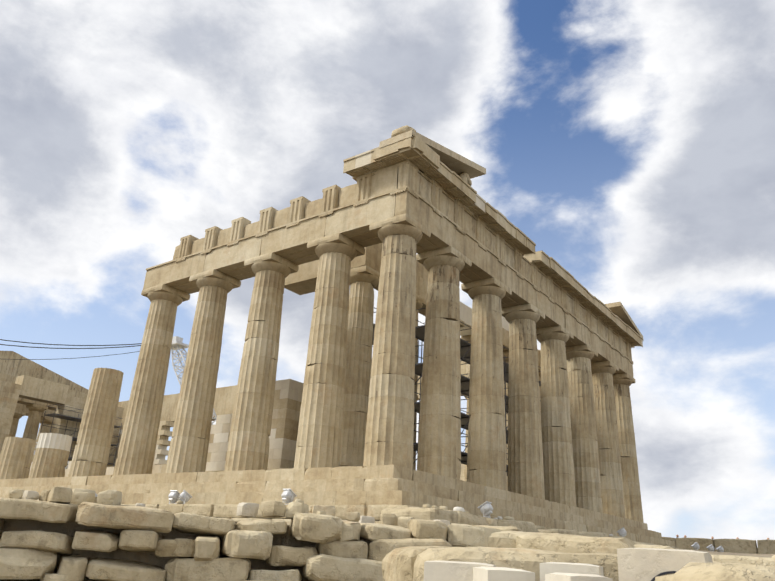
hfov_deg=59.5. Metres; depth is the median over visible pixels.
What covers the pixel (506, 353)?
pronaos column
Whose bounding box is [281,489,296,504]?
floodlight
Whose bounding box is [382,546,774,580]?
rock slabs
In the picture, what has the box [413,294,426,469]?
pronaos column
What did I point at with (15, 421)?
column
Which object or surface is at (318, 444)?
column
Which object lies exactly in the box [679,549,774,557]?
ground
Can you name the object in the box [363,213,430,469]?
column
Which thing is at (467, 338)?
pronaos column
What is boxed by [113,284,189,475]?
column
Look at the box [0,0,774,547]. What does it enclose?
sky
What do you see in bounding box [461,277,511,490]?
column
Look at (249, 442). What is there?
column
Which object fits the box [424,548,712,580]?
new marble blocks
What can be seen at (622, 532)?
floodlight
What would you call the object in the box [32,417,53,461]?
column
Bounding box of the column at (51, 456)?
[29,433,71,477]
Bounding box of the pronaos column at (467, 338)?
[461,335,470,480]
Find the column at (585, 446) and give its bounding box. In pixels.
[565,344,602,512]
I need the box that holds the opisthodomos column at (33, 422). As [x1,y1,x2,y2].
[22,404,47,439]
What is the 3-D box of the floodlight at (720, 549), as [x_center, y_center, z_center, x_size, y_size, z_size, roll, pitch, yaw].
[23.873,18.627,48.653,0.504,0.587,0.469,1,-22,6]
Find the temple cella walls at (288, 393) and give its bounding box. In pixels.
[0,243,540,480]
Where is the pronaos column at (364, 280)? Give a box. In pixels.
[340,265,379,465]
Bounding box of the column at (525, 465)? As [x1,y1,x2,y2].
[501,303,544,499]
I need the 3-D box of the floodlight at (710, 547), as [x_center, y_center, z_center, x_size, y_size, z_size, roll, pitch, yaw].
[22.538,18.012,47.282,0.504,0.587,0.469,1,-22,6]
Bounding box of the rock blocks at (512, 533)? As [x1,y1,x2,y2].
[174,499,774,565]
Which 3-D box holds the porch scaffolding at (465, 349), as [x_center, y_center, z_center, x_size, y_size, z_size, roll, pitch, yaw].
[3.318,7.347,40.549,7.060,10.041,14.552,-12,-26,34]
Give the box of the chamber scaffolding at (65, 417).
[38,404,122,466]
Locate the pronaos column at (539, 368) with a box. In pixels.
[538,365,540,409]
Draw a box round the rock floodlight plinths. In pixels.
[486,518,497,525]
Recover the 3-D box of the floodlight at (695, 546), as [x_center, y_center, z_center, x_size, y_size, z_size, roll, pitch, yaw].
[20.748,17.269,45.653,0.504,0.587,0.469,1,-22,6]
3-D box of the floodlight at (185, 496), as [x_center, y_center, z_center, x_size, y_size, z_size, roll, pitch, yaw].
[-8.387,8.593,28.123,0.504,0.587,0.469,12,-23,-20]
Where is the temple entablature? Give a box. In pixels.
[143,125,643,376]
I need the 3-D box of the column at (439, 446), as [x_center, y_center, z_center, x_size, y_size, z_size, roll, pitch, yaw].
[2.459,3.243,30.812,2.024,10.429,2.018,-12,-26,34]
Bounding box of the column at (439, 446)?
[416,246,471,479]
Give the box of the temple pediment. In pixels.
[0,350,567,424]
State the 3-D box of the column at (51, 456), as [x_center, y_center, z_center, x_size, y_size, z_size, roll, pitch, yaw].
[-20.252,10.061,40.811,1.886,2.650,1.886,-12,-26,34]
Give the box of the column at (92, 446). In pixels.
[68,368,123,476]
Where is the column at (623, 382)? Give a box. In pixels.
[612,373,643,522]
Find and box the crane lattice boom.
[32,336,216,468]
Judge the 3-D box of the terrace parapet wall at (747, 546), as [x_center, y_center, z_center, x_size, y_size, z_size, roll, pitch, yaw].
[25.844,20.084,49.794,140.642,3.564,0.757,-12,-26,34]
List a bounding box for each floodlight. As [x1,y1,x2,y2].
[168,490,179,503]
[179,490,191,503]
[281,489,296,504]
[478,501,492,517]
[617,527,626,536]
[691,542,699,549]
[706,544,713,550]
[715,546,723,551]
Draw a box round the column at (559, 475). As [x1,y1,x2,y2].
[536,325,575,506]
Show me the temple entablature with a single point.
(410, 171)
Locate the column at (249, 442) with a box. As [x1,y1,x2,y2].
[224,252,298,470]
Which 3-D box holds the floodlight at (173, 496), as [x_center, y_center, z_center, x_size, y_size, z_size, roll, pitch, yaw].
[-8.965,8.724,28.528,0.463,0.579,0.500,-7,-24,24]
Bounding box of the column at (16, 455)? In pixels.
[0,437,35,478]
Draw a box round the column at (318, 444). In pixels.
[294,233,364,468]
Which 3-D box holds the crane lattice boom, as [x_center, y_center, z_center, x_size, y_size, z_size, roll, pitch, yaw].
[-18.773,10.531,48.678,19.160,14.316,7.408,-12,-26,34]
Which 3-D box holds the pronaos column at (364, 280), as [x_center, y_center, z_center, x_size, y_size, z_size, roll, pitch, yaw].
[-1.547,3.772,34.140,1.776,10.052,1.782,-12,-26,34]
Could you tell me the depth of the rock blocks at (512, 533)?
15.35 m
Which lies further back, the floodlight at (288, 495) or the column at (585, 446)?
the column at (585, 446)
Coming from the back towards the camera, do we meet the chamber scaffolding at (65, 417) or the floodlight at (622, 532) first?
the chamber scaffolding at (65, 417)
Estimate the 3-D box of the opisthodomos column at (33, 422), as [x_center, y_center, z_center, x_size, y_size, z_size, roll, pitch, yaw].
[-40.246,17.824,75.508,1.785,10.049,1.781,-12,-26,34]
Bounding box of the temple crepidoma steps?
[0,465,675,546]
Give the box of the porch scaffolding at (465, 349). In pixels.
[371,307,540,475]
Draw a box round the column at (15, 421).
[9,411,25,436]
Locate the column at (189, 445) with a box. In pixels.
[165,269,240,472]
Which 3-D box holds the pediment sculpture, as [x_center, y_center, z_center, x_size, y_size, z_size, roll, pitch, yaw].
[3.545,-5.517,33.436,0.568,1.200,2.281,-12,-26,34]
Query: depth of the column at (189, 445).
34.22 m
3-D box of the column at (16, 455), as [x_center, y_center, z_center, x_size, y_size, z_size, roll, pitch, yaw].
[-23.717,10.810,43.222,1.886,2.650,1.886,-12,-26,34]
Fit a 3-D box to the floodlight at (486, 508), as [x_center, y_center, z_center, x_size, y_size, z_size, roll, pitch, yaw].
[3.685,8.212,25.386,0.500,0.578,0.460,-12,-26,34]
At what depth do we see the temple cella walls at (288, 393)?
39.08 m
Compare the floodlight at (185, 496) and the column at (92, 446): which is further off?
the column at (92, 446)
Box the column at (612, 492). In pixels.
[591,361,625,517]
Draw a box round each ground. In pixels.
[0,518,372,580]
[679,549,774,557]
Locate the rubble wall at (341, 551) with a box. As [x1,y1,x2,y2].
[0,486,500,580]
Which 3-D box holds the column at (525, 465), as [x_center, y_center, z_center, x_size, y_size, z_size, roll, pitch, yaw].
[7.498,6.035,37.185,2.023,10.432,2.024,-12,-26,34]
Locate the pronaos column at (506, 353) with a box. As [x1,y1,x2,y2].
[503,350,508,490]
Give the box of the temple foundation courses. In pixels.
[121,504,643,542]
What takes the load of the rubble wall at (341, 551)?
on the ground at (741, 554)
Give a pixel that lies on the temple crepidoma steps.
(377, 485)
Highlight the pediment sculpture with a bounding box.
[459,172,471,185]
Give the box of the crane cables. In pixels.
[0,339,141,359]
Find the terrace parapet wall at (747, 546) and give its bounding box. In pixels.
[662,537,774,553]

